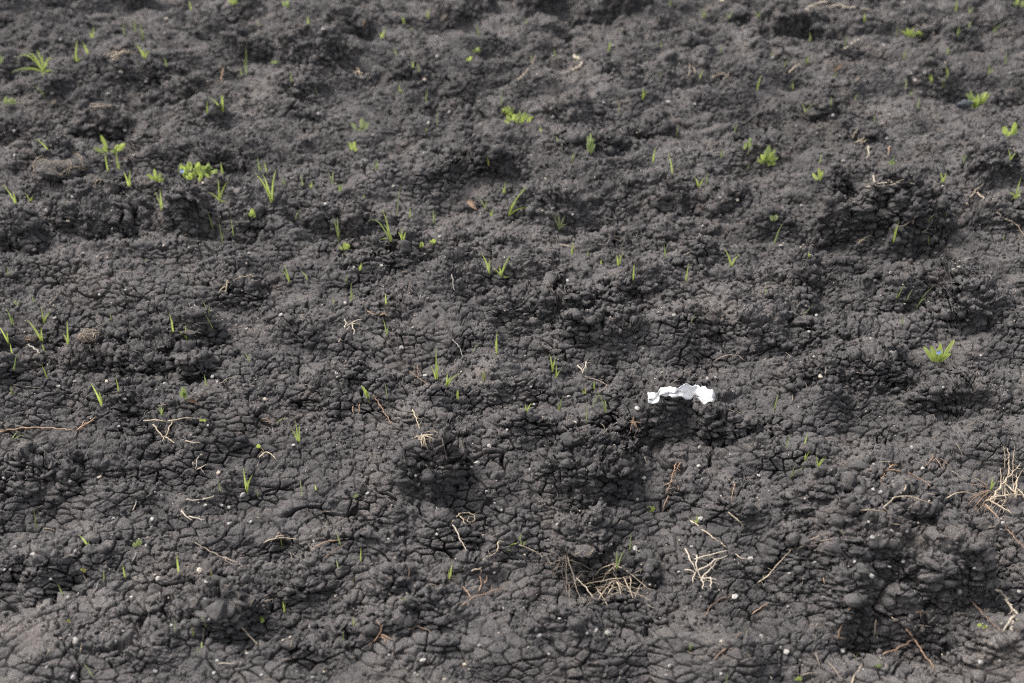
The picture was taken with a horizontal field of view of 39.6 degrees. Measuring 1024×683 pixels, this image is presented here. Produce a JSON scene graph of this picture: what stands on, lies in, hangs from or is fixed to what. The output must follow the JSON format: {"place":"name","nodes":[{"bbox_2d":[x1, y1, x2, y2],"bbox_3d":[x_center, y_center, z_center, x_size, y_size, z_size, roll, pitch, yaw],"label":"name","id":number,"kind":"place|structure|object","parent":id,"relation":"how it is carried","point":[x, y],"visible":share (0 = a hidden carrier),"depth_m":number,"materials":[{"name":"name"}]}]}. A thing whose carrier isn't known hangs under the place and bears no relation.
{"place":"outdoors","nodes":[
{"label":"outdoors","id":0,"kind":"place"},
{"bbox_2d":[0,0,1023,682],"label":"ground","id":1,"kind":"structure","parent":0,"point":[286,504],"depth_m":2.84,"materials":[{"name":"black soil"}]},
{"bbox_2d":[3,96,16,103],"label":"leafy weed","id":2,"kind":"object","parent":1,"relation":"on","point":[8,101],"visible":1,"depth_m":3.87,"materials":[{"name":"green plant"}]},
{"bbox_2d":[5,187,16,203],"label":"grass sprout","id":3,"kind":"object","parent":1,"relation":"in","point":[14,199],"depth_m":3.20,"materials":[{"name":"green plant"}]},
{"bbox_2d":[24,334,36,342],"bbox_3d":[-0.992,-0.005,2.928,0.029,0.021,0.023,18,36,27],"label":"root ball","id":4,"kind":"object","parent":1,"relation":"on","point":[31,338],"visible":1,"depth_m":2.92,"materials":[{"name":"brown soil"}]},
{"bbox_2d":[10,51,52,81],"bbox_3d":[-1.315,-0.765,3.987,0.092,0.078,0.248,-26,41,-35],"label":"grass sprout","id":5,"kind":"object","parent":1,"relation":"on","point":[43,66],"depth_m":4.02,"materials":[{"name":"green plant"}]},
{"bbox_2d":[26,319,42,340],"bbox_3d":[-0.982,-0.022,2.927,0.027,0.060,0.004,0,32,0],"label":"grass sprout","id":6,"kind":"object","parent":1,"relation":"on","point":[40,338],"depth_m":2.93,"materials":[{"name":"green plant"}]},
{"bbox_2d":[0,417,94,432],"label":"dry root","id":7,"kind":"object","parent":1,"relation":"on","point":[81,426],"visible":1,"depth_m":2.61,"materials":[{"name":"plant"}]},
{"bbox_2d":[32,151,89,181],"bbox_3d":[-1.098,-0.428,3.466,0.140,0.058,0.110,0,32,0],"label":"root ball","id":8,"kind":"object","parent":1,"relation":"on","point":[57,168],"visible":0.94,"depth_m":3.44,"materials":[{"name":"black soil"}]},
{"bbox_2d":[63,323,68,344],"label":"grass sprout","id":9,"kind":"object","parent":1,"relation":"on","point":[67,339],"depth_m":2.83,"materials":[{"name":"green plant"}]},
{"bbox_2d":[73,637,78,644],"bbox_3d":[-0.652,0.449,2.128,0.008,0.009,0.012,-24,49,-2],"label":"pebble","id":10,"kind":"object","parent":1,"relation":"on","point":[75,641],"visible":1,"depth_m":2.12,"materials":[{"name":"stone"}]},
{"bbox_2d":[72,43,80,61],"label":"grass sprout","id":11,"kind":"object","parent":1,"relation":"on","point":[76,59],"depth_m":4.12,"materials":[{"name":"green plant"}]},
{"bbox_2d":[75,329,100,343],"bbox_3d":[-0.843,-0.010,2.827,0.046,0.029,0.043,20,37,28],"label":"root ball","id":12,"kind":"object","parent":1,"relation":"on","point":[86,335],"visible":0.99,"depth_m":2.82,"materials":[{"name":"brown soil"}]},
{"bbox_2d":[83,174,103,185],"bbox_3d":[-0.988,-0.375,3.353,0.060,0.036,0.046,0,32,0],"label":"root ball","id":13,"kind":"object","parent":1,"relation":"on","point":[95,180],"visible":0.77,"depth_m":3.34,"materials":[{"name":"black soil"}]},
{"bbox_2d":[91,384,102,405],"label":"grass sprout","id":14,"kind":"object","parent":1,"relation":"on","point":[100,399],"depth_m":2.66,"materials":[{"name":"green plant"}]},
{"bbox_2d":[89,103,111,107],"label":"straw clump","id":15,"kind":"object","parent":1,"relation":"on","point":[103,105],"visible":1,"depth_m":3.79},
{"bbox_2d":[94,135,124,154],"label":"leafy weed","id":16,"kind":"object","parent":1,"relation":"on","point":[118,147],"visible":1,"depth_m":3.59,"materials":[{"name":"green plant"}]},
{"bbox_2d":[103,47,130,60],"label":"straw clump","id":17,"kind":"object","parent":1,"relation":"on","point":[116,54],"visible":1,"depth_m":4.03,"materials":[{"name":"plant"}]},
{"bbox_2d":[123,171,130,186],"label":"grass sprout","id":18,"kind":"object","parent":1,"relation":"on","point":[128,182],"depth_m":3.38,"materials":[{"name":"green plant"}]},
{"bbox_2d":[132,539,141,546],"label":"seedling","id":19,"kind":"object","parent":1,"relation":"on","point":[138,542],"visible":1,"depth_m":2.33,"materials":[{"name":"green plant"}]},
{"bbox_2d":[137,45,148,57],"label":"grass sprout","id":20,"kind":"object","parent":1,"relation":"on","point":[144,55],"depth_m":4.07,"materials":[{"name":"green plant"}]},
{"bbox_2d":[147,169,163,182],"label":"seedling","id":21,"kind":"object","parent":1,"relation":"on","point":[155,177],"visible":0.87,"depth_m":3.46,"materials":[{"name":"green plant"}]},
{"bbox_2d":[154,191,162,210],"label":"grass sprout","id":22,"kind":"object","parent":1,"relation":"on","point":[160,204],"depth_m":3.24,"materials":[{"name":"green plant"}]},
{"bbox_2d":[143,417,199,442],"bbox_3d":[-0.607,0.162,2.563,0.103,0.026,0.083,-10,33,-15],"label":"dry root","id":23,"kind":"object","parent":1,"relation":"on","point":[171,421],"visible":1,"depth_m":2.57,"materials":[{"name":"plant"}]},
{"bbox_2d":[179,387,186,399],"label":"seedling","id":24,"kind":"object","parent":1,"relation":"on","point":[183,393],"visible":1,"depth_m":2.65,"materials":[{"name":"green plant"}]},
{"bbox_2d":[181,510,204,519],"bbox_3d":[-0.534,0.290,2.369,0.048,0.008,0.014,15,35,23],"label":"straw","id":25,"kind":"object","parent":1,"relation":"on","point":[191,516],"visible":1,"depth_m":2.37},
{"bbox_2d":[186,399,199,403],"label":"dry leaf","id":26,"kind":"object","parent":1,"relation":"on","point":[191,401],"visible":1,"depth_m":2.65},
{"bbox_2d":[178,162,217,181],"bbox_3d":[-0.767,-0.415,3.467,0.119,0.045,0.043,8,33,12],"label":"leafy weed","id":27,"kind":"object","parent":1,"relation":"on","point":[202,171],"visible":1,"depth_m":3.47,"materials":[{"name":"green plant"}]},
{"bbox_2d":[192,456,206,472],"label":"dry root","id":28,"kind":"object","parent":1,"relation":"on","point":[193,463],"visible":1,"depth_m":2.49,"materials":[{"name":"plant"}]},
{"bbox_2d":[186,496,213,500],"bbox_3d":[-0.526,0.265,2.404,0.048,0.011,0.005,-14,35,-21],"label":"straw","id":29,"kind":"object","parent":1,"relation":"on","point":[200,499],"visible":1,"depth_m":2.40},
{"bbox_2d":[211,93,223,111],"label":"grass sprout","id":30,"kind":"object","parent":1,"relation":"on","point":[222,108],"depth_m":3.73,"materials":[{"name":"green plant"}]},
{"bbox_2d":[209,181,226,202],"bbox_3d":[-0.675,-0.338,3.374,0.049,0.059,0.123,-20,37,-28],"label":"grass sprout","id":31,"kind":"object","parent":1,"relation":"on","point":[219,195],"depth_m":3.41,"materials":[{"name":"green plant"}]},
{"bbox_2d":[194,542,241,565],"bbox_3d":[-0.475,0.348,2.298,0.113,0.016,0.021,19,37,28],"label":"straw","id":32,"kind":"object","parent":1,"relation":"on","point":[224,557],"visible":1,"depth_m":2.30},
{"bbox_2d":[219,274,251,292],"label":"dry root","id":33,"kind":"object","parent":1,"relation":"on","point":[227,282],"visible":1,"depth_m":3.03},
{"bbox_2d":[243,468,251,492],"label":"grass sprout","id":34,"kind":"object","parent":1,"relation":"on","point":[246,486],"depth_m":2.43,"materials":[{"name":"green plant"}]},
{"bbox_2d":[248,209,255,216],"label":"seedling","id":35,"kind":"object","parent":1,"relation":"on","point":[251,212],"visible":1,"depth_m":3.23,"materials":[{"name":"green plant"}]},
{"bbox_2d":[254,170,275,201],"bbox_3d":[-0.556,-0.352,3.225,0.050,0.085,0.010,-8,33,-12],"label":"grass sprout","id":36,"kind":"object","parent":1,"relation":"on","point":[269,194],"depth_m":3.23,"materials":[{"name":"green plant"}]},
{"bbox_2d":[264,532,300,542],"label":"root tuft","id":37,"kind":"object","parent":1,"relation":"on","point":[278,536],"visible":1,"depth_m":2.34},
{"bbox_2d":[292,424,299,441],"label":"grass sprout","id":38,"kind":"object","parent":1,"relation":"on","point":[298,438],"depth_m":2.55,"materials":[{"name":"green plant"}]},
{"bbox_2d":[332,216,339,242],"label":"grass sprout","id":39,"kind":"object","parent":1,"relation":"on","point":[338,232],"depth_m":3.27,"materials":[{"name":"green plant"}]},
{"bbox_2d":[340,242,350,249],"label":"seedling","id":40,"kind":"object","parent":1,"relation":"on","point":[346,246],"visible":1,"depth_m":3.13,"materials":[{"name":"green plant"}]},
{"bbox_2d":[338,319,361,341],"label":"root tuft","id":41,"kind":"object","parent":1,"relation":"on","point":[349,323],"visible":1,"depth_m":2.91,"materials":[{"name":"plant"}]},
{"bbox_2d":[349,142,356,150],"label":"seedling","id":42,"kind":"object","parent":1,"relation":"on","point":[353,147],"visible":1,"depth_m":3.55,"materials":[{"name":"green plant"}]},
{"bbox_2d":[351,118,368,132],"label":"seedling","id":43,"kind":"object","parent":1,"relation":"on","point":[362,124],"visible":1,"depth_m":3.70,"materials":[{"name":"green plant"}]},
{"bbox_2d":[361,385,369,401],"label":"grass sprout","id":44,"kind":"object","parent":1,"relation":"on","point":[365,392],"depth_m":2.66,"materials":[{"name":"green plant"}]},
{"bbox_2d":[369,219,388,239],"bbox_3d":[-0.289,-0.240,3.084,0.049,0.049,0.018,0,32,0],"label":"grass sprout","id":45,"kind":"object","parent":1,"relation":"on","point":[383,229],"depth_m":3.09,"materials":[{"name":"green plant"}]},
{"bbox_2d":[367,620,392,645],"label":"root tuft","id":46,"kind":"object","parent":1,"relation":"on","point":[380,634],"visible":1,"depth_m":2.13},
{"bbox_2d":[373,395,390,422],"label":"dry root","id":47,"kind":"object","parent":1,"relation":"on","point":[381,407],"visible":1,"depth_m":2.67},
{"bbox_2d":[383,212,391,241],"bbox_3d":[-0.271,-0.251,3.069,0.027,0.076,0.006,21,38,30],"label":"grass sprout","id":48,"kind":"object","parent":1,"relation":"on","point":[389,234],"depth_m":3.07,"materials":[{"name":"green plant"}]},
{"bbox_2d":[408,409,432,448],"bbox_3d":[-0.166,0.149,2.479,0.040,0.086,0.223,-7,33,-11],"label":"root tuft","id":49,"kind":"object","parent":1,"relation":"on","point":[422,436],"visible":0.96,"depth_m":2.39,"materials":[{"name":"plant"}]},
{"bbox_2d":[409,365,431,386],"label":"dry root","id":50,"kind":"object","parent":1,"relation":"on","point":[418,375],"visible":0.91,"depth_m":2.76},
{"bbox_2d":[431,354,437,379],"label":"grass sprout","id":51,"kind":"object","parent":1,"relation":"on","point":[436,374],"depth_m":2.76,"materials":[{"name":"green plant"}]},
{"bbox_2d":[446,373,455,386],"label":"grass sprout","id":52,"kind":"object","parent":1,"relation":"on","point":[448,382],"depth_m":2.66,"materials":[{"name":"green plant"}]},
{"bbox_2d":[452,524,467,550],"bbox_3d":[-0.081,0.321,2.304,0.024,0.017,0.062,-5,32,-8],"label":"straw","id":53,"kind":"object","parent":1,"relation":"on","point":[459,536],"visible":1,"depth_m":2.31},
{"bbox_2d":[446,512,474,525],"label":"dry root","id":54,"kind":"object","parent":1,"relation":"on","point":[459,514],"visible":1,"depth_m":2.37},
{"bbox_2d":[467,199,476,209],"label":"dry leaf","id":55,"kind":"object","parent":1,"relation":"on","point":[470,203],"visible":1,"depth_m":3.44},
{"bbox_2d":[462,540,504,571],"bbox_3d":[-0.043,0.361,2.298,0.038,0.036,0.113,25,40,34],"label":"dry root","id":56,"kind":"object","parent":1,"relation":"on","point":[487,556],"visible":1,"depth_m":2.31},
{"bbox_2d":[462,575,505,605],"bbox_3d":[-0.055,0.394,2.240,0.048,0.032,0.100,26,40,35],"label":"root tuft","id":57,"kind":"object","parent":1,"relation":"on","point":[479,590],"visible":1,"depth_m":2.25,"materials":[{"name":"plant"}]},
{"bbox_2d":[482,255,489,273],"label":"grass sprout","id":58,"kind":"object","parent":1,"relation":"on","point":[488,267],"depth_m":3.00,"materials":[{"name":"green plant"}]},
{"bbox_2d":[494,257,509,277],"bbox_3d":[-0.021,-0.157,3.003,0.043,0.055,0.010,-4,32,-7],"label":"grass sprout","id":59,"kind":"object","parent":1,"relation":"on","point":[501,272],"depth_m":3.01,"materials":[{"name":"green plant"}]},
{"bbox_2d":[502,106,513,115],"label":"leafy weed","id":60,"kind":"object","parent":1,"relation":"on","point":[505,110],"visible":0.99,"depth_m":3.84,"materials":[{"name":"green plant"}]},
{"bbox_2d":[3,0,1019,682],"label":"root fibres","id":61,"kind":"object","parent":1,"relation":"on","point":[463,384],"visible":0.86,"depth_m":2.53,"materials":[{"name":"plant"}]},
{"bbox_2d":[1,0,1023,681],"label":"mineral grit","id":62,"kind":"object","parent":1,"relation":"on","point":[525,336],"visible":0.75,"depth_m":2.97,"materials":[{"name":"beige stone"}]},
{"bbox_2d":[508,186,528,215],"bbox_3d":[0.016,-0.331,3.353,0.050,0.077,0.008,0,32,0],"label":"grass sprout","id":63,"kind":"object","parent":1,"relation":"on","point":[511,207],"depth_m":3.36,"materials":[{"name":"green plant"}]},
{"bbox_2d":[504,111,533,123],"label":"leafy weed","id":64,"kind":"object","parent":1,"relation":"on","point":[515,117],"visible":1,"depth_m":3.76,"materials":[{"name":"green plant"}]},
{"bbox_2d":[518,55,535,80],"bbox_3d":[0.056,-0.784,4.069,0.033,0.031,0.270,6,33,10],"label":"straw","id":65,"kind":"object","parent":1,"relation":"on","point":[525,72],"visible":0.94,"depth_m":4.00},
{"bbox_2d":[552,215,565,229],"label":"grass sprout","id":66,"kind":"object","parent":1,"relation":"on","point":[559,225],"depth_m":3.33,"materials":[{"name":"green plant"}]},
{"bbox_2d":[546,548,598,602],"bbox_3d":[0.106,0.383,2.259,0.088,0.107,0.218,-7,33,-10],"label":"root clump","id":67,"kind":"object","parent":1,"relation":"on","point":[567,560],"visible":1,"depth_m":2.31,"materials":[{"name":"plant"}]},
{"bbox_2d":[570,55,583,70],"bbox_3d":[0.181,-0.804,4.079,0.051,0.057,0.227,0,32,0],"label":"straw","id":68,"kind":"object","parent":1,"relation":"on","point":[581,63],"visible":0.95,"depth_m":4.00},
{"bbox_2d":[571,543,596,557],"bbox_3d":[0.115,0.339,2.306,0.040,0.014,0.039,22,38,31],"label":"stone","id":69,"kind":"object","parent":1,"relation":"on","point":[587,551],"visible":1,"depth_m":2.30,"materials":[{"name":"grey stone"}]},
{"bbox_2d":[586,132,594,153],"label":"leafy weed","id":70,"kind":"object","parent":1,"relation":"on","point":[590,145],"visible":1,"depth_m":3.51,"materials":[{"name":"green plant"}]},
{"bbox_2d":[585,376,607,391],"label":"dry root","id":71,"kind":"object","parent":1,"relation":"on","point":[600,381],"visible":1,"depth_m":2.75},
{"bbox_2d":[597,393,606,414],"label":"grass sprout","id":72,"kind":"object","parent":1,"relation":"on","point":[605,408],"depth_m":2.68,"materials":[{"name":"green plant"}]},
{"bbox_2d":[567,564,650,604],"bbox_3d":[0.160,0.393,2.287,0.126,0.058,0.104,-7,33,-11],"label":"root clump","id":73,"kind":"object","parent":1,"relation":"on","point":[598,587],"visible":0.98,"depth_m":2.29,"materials":[{"name":"plant"}]},
{"bbox_2d":[598,233,626,245],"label":"root tuft","id":74,"kind":"object","parent":1,"relation":"on","point":[614,238],"visible":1,"depth_m":3.22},
{"bbox_2d":[616,552,623,568],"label":"grass sprout","id":75,"kind":"object","parent":1,"relation":"on","point":[617,560],"depth_m":2.28,"materials":[{"name":"green plant"}]},
{"bbox_2d":[630,417,640,431],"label":"root tuft","id":76,"kind":"object","parent":1,"relation":"on","point":[634,422],"visible":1,"depth_m":2.53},
{"bbox_2d":[662,462,680,510],"bbox_3d":[0.280,0.246,2.454,0.031,0.033,0.118,9,33,14],"label":"root tuft","id":77,"kind":"object","parent":1,"relation":"on","point":[671,480],"visible":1,"depth_m":2.44,"materials":[{"name":"plant"}]},
{"bbox_2d":[648,383,714,404],"bbox_3d":[0.298,0.092,2.503,0.118,0.041,0.047,0,32,0],"label":"plastic scrap","id":78,"kind":"object","parent":1,"relation":"on","point":[703,395],"visible":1,"depth_m":2.50,"materials":[{"name":"plastic"}]},
{"bbox_2d":[683,548,727,588],"bbox_3d":[0.305,0.366,2.289,0.078,0.026,0.082,7,33,11],"label":"dry root","id":79,"kind":"object","parent":1,"relation":"on","point":[702,578],"visible":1,"depth_m":2.29,"materials":[{"name":"plant"}]},
{"bbox_2d":[690,520,726,547],"bbox_3d":[0.321,0.316,2.345,0.009,0.008,0.087,-21,38,-30],"label":"straw","id":80,"kind":"object","parent":1,"relation":"on","point":[691,521],"visible":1,"depth_m":2.34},
{"bbox_2d":[703,592,730,616],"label":"dry root","id":81,"kind":"object","parent":1,"relation":"on","point":[714,603],"visible":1,"depth_m":2.24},
{"bbox_2d":[710,71,730,79],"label":"straw clump","id":82,"kind":"object","parent":1,"relation":"on","point":[725,77],"visible":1,"depth_m":3.97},
{"bbox_2d":[725,250,737,265],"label":"grass sprout","id":83,"kind":"object","parent":1,"relation":"on","point":[732,263],"depth_m":3.07,"materials":[{"name":"green plant"}]},
{"bbox_2d":[743,137,751,149],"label":"leafy weed","id":84,"kind":"object","parent":1,"relation":"on","point":[749,144],"visible":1,"depth_m":3.52,"materials":[{"name":"green plant"}]},
{"bbox_2d":[757,145,777,165],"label":"leafy weed","id":85,"kind":"object","parent":1,"relation":"on","point":[767,156],"visible":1,"depth_m":3.52,"materials":[{"name":"green plant"}]},
{"bbox_2d":[757,550,790,588],"bbox_3d":[0.417,0.357,2.270,0.051,0.059,0.024,-21,38,-30],"label":"dry root","id":86,"kind":"object","parent":1,"relation":"on","point":[771,571],"visible":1,"depth_m":2.27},
{"bbox_2d":[770,215,777,222],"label":"seedling","id":87,"kind":"object","parent":1,"relation":"on","point":[772,218],"visible":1,"depth_m":3.25,"materials":[{"name":"green plant"}]},
{"bbox_2d":[812,168,822,181],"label":"leafy weed","id":88,"kind":"object","parent":1,"relation":"on","point":[820,174],"visible":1,"depth_m":3.46,"materials":[{"name":"green plant"}]},
{"bbox_2d":[828,662,844,682],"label":"dry root","id":89,"kind":"object","parent":1,"relation":"on","point":[830,664],"visible":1,"depth_m":2.11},
{"bbox_2d":[804,0,868,10],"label":"straw clump","id":90,"kind":"object","parent":1,"relation":"on","point":[820,2],"visible":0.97,"depth_m":4.48,"materials":[{"name":"plant"}]},
{"bbox_2d":[833,63,841,71],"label":"dry leaf","id":91,"kind":"object","parent":1,"relation":"on","point":[838,66],"visible":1,"depth_m":4.03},
{"bbox_2d":[836,607,857,639],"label":"dry root","id":92,"kind":"object","parent":1,"relation":"on","point":[838,632],"visible":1,"depth_m":2.15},
{"bbox_2d":[852,129,868,143],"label":"root tuft","id":93,"kind":"object","parent":1,"relation":"on","point":[860,141],"visible":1,"depth_m":3.62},
{"bbox_2d":[854,235,873,244],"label":"root tuft","id":94,"kind":"object","parent":1,"relation":"on","point":[860,240],"visible":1,"depth_m":3.23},
{"bbox_2d":[861,175,915,187],"bbox_3d":[0.856,-0.374,3.323,0.106,0.149,0.299,0,32,0],"label":"straw clump","id":95,"kind":"object","parent":1,"relation":"on","point":[885,182],"visible":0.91,"depth_m":3.17,"materials":[{"name":"plant"}]},
{"bbox_2d":[893,223,898,241],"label":"grass sprout","id":96,"kind":"object","parent":1,"relation":"on","point":[895,233],"depth_m":3.18,"materials":[{"name":"green plant"}]},
{"bbox_2d":[867,464,929,485],"bbox_3d":[0.634,0.221,2.389,0.135,0.073,0.089,-17,36,-25],"label":"dry root","id":97,"kind":"object","parent":1,"relation":"on","point":[890,466],"visible":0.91,"depth_m":2.39,"materials":[{"name":"plant"}]},
{"bbox_2d":[883,484,933,508],"bbox_3d":[0.617,0.249,2.265,0.113,0.045,0.073,-11,34,-17],"label":"dry root","id":98,"kind":"object","parent":1,"relation":"on","point":[916,498],"visible":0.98,"depth_m":2.26,"materials":[{"name":"plant"}]},
{"bbox_2d":[883,629,934,667],"bbox_3d":[0.602,0.465,2.151,0.078,0.028,0.061,9,33,15],"label":"dry root","id":99,"kind":"object","parent":1,"relation":"on","point":[910,634],"visible":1,"depth_m":2.16,"materials":[{"name":"plant"}]},
{"bbox_2d":[902,28,919,36],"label":"leafy weed","id":100,"kind":"object","parent":1,"relation":"on","point":[907,33],"visible":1,"depth_m":4.34,"materials":[{"name":"green plant"}]},
{"bbox_2d":[923,340,954,361],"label":"leafy weed","id":101,"kind":"object","parent":1,"relation":"on","point":[935,355],"visible":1,"depth_m":2.79,"materials":[{"name":"green plant"}]},
{"bbox_2d":[955,100,973,108],"bbox_3d":[1.222,-0.641,3.845,0.050,0.025,0.024,-9,33,-14],"label":"slate stone","id":102,"kind":"object","parent":1,"relation":"on","point":[964,104],"visible":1,"depth_m":3.84,"materials":[{"name":"stone"}]},
{"bbox_2d":[966,90,989,107],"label":"leafy weed","id":103,"kind":"object","parent":1,"relation":"on","point":[978,101],"visible":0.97,"depth_m":3.87,"materials":[{"name":"green plant"}]},
{"bbox_2d":[968,478,991,511],"bbox_3d":[0.794,0.263,2.436,0.042,0.020,0.068,25,40,34],"label":"root tuft","id":104,"kind":"object","parent":1,"relation":"on","point":[980,494],"visible":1,"depth_m":2.43,"materials":[{"name":"plant"}]},
{"bbox_2d":[972,601,1002,631],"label":"dry root","id":105,"kind":"object","parent":1,"relation":"on","point":[974,604],"visible":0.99,"depth_m":2.17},
{"bbox_2d":[966,184,1023,234],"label":"dry root","id":106,"kind":"object","parent":1,"relation":"on","point":[993,207],"visible":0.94,"depth_m":3.32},
{"bbox_2d":[984,504,1023,546],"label":"dry root","id":107,"kind":"object","parent":1,"relation":"on","point":[986,505],"visible":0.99,"depth_m":2.36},
{"bbox_2d":[985,445,1023,514],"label":"straw clump","id":108,"kind":"object","parent":1,"relation":"on","point":[1015,494],"visible":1,"depth_m":2.45,"materials":[{"name":"plant"}]},
{"bbox_2d":[995,589,1018,631],"bbox_3d":[0.750,0.404,2.140,0.037,0.108,0.187,8,33,12],"label":"dry root","id":109,"kind":"object","parent":1,"relation":"on","point":[1012,618],"visible":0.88,"depth_m":2.14,"materials":[{"name":"plant"}]},
{"bbox_2d":[1002,122,1017,137],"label":"seedling","id":110,"kind":"object","parent":1,"relation":"on","point":[1014,131],"visible":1,"depth_m":3.70,"materials":[{"name":"green plant"}]},
{"bbox_2d":[1008,179,1020,198],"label":"grass sprout","id":111,"kind":"object","parent":1,"relation":"on","point":[1015,196],"depth_m":3.34,"materials":[{"name":"green plant"}]},
{"bbox_2d":[1013,0,1023,6],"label":"leafy weed","id":112,"kind":"object","parent":1,"relation":"on","point":[1017,2],"visible":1,"depth_m":4.45,"materials":[{"name":"green plant"}]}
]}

